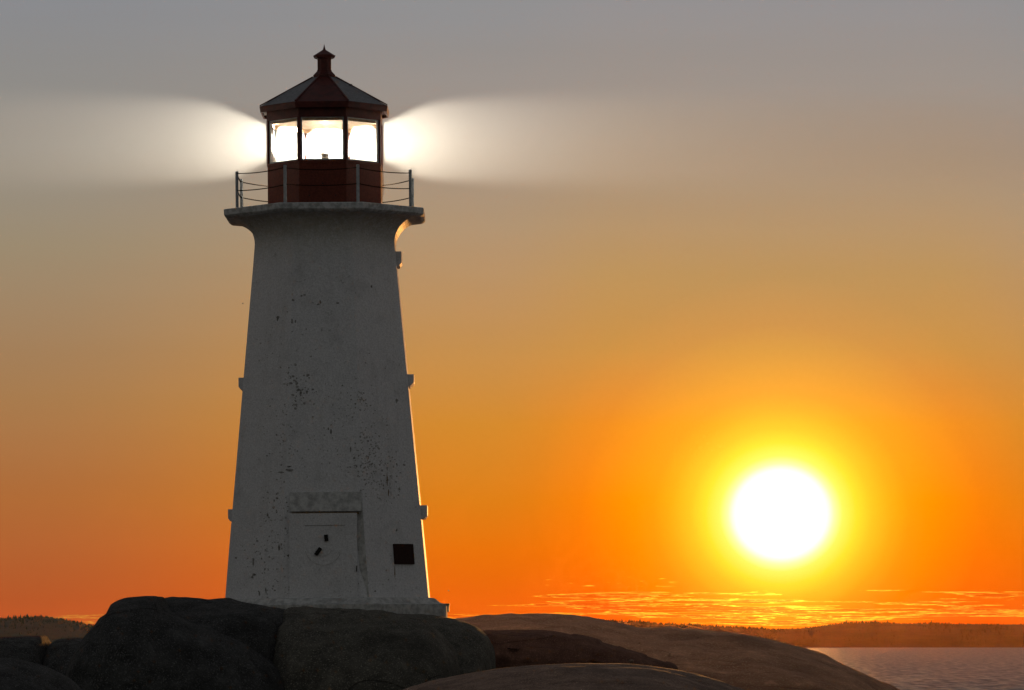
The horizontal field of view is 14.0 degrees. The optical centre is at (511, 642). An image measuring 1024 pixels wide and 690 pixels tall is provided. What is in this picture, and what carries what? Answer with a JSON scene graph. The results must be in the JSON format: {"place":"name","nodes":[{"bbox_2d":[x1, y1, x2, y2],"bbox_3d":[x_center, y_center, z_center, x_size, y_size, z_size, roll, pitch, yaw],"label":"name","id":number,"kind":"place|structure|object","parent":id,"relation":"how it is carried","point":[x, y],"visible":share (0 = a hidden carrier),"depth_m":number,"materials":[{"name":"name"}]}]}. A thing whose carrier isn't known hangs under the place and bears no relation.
{"place":"outdoors","nodes":[
{"label":"outdoors","id":0,"kind":"place"},
{"bbox_2d":[0,617,91,642],"bbox_3d":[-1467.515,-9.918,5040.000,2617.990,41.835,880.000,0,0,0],"label":"wooded hill","id":1,"kind":"structure","parent":0,"point":[53,634],"depth_m":4787.73,"materials":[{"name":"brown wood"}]},
{"bbox_2d":[0,614,93,642],"bbox_3d":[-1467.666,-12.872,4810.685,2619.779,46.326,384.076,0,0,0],"label":"forest","id":2,"kind":"object","parent":1,"relation":"on","point":[27,616],"visible":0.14,"depth_m":4899.29,"materials":[{"name":"plant"}]},
{"bbox_2d":[0,0,1023,629],"label":"sky","id":3,"kind":"structure","parent":0,"point":[712,311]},
{"bbox_2d":[618,621,1023,646],"bbox_3d":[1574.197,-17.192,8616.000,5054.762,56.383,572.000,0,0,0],"label":"hill","id":4,"kind":"structure","parent":0,"point":[831,638],"depth_m":8411.28,"materials":[{"name":"brown soil"}]},
{"bbox_2d":[598,618,1023,645],"bbox_3d":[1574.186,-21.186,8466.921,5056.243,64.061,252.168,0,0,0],"label":"forest","id":5,"kind":"object","parent":4,"relation":"on","point":[874,622],"visible":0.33,"depth_m":8507.88,"materials":[{"name":"green plant"}]},
{"bbox_2d":[804,647,1023,689],"bbox_3d":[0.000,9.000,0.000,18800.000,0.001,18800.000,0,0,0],"label":"sea","id":6,"kind":"structure","parent":0,"point":[951,668],"depth_m":1665.45,"materials":[{"name":"grey liquid"}]},
{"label":"ground","id":7,"kind":"structure","parent":0,"visible":0},
{"bbox_2d":[0,635,50,664],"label":"boulder","id":8,"kind":"object","parent":7,"relation":"on","point":[29,648],"visible":0.44,"depth_m":109.82,"materials":[{"name":"stone"}]},
{"bbox_2d":[0,658,81,689],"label":"boulder","id":9,"kind":"object","parent":7,"relation":"on","point":[16,674],"visible":1,"depth_m":82.14,"materials":[{"name":"stone"}]},
{"bbox_2d":[42,637,83,674],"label":"boulder","id":10,"kind":"object","parent":7,"relation":"on","point":[58,655],"visible":0.23,"depth_m":110.06,"materials":[{"name":"stone"}]},
{"bbox_2d":[65,596,284,689],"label":"boulder","id":11,"kind":"object","parent":7,"relation":"on","point":[144,643],"visible":0.94,"depth_m":94.34,"materials":[{"name":"stone"}]},
{"bbox_2d":[165,597,285,661],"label":"boulder","id":12,"kind":"object","parent":7,"relation":"on","point":[255,627],"visible":0.21,"depth_m":97.01,"materials":[{"name":"stone"}]},
{"bbox_2d":[224,45,449,616],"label":"lighthouse","id":13,"kind":"object","parent":7,"relation":"on","point":[328,510],"visible":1,"depth_m":110.12,"materials":[{"name":"white paint"}]},
{"bbox_2d":[289,492,368,597],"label":"walled up door","id":14,"kind":"structure","parent":13,"relation":"in","point":[323,545],"depth_m":109.30,"materials":[{"name":"white paint"}]},
{"bbox_2d":[273,606,459,689],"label":"boulder","id":15,"kind":"object","parent":7,"relation":"on","point":[335,649],"visible":0.82,"depth_m":96.26,"materials":[{"name":"grey stone"}]},
{"bbox_2d":[403,614,495,674],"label":"boulder","id":16,"kind":"object","parent":7,"relation":"on","point":[471,644],"visible":0.29,"depth_m":101.72,"materials":[{"name":"grey stone"}]},
{"bbox_2d":[403,663,743,689],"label":"whaleback","id":17,"kind":"object","parent":7,"relation":"on","point":[597,676],"visible":1,"depth_m":76.28,"materials":[{"name":"grey stone"}]},
{"bbox_2d":[483,630,677,669],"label":"granite ledge","id":18,"kind":"object","parent":7,"relation":"on","point":[513,648],"visible":0.45,"depth_m":110.75,"materials":[{"name":"brown stone"}]},
{"bbox_2d":[455,613,899,689],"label":"whaleback","id":19,"kind":"object","parent":7,"relation":"on","point":[745,661],"visible":0.51,"depth_m":118.17,"materials":[{"name":"grey stone"}]}
]}

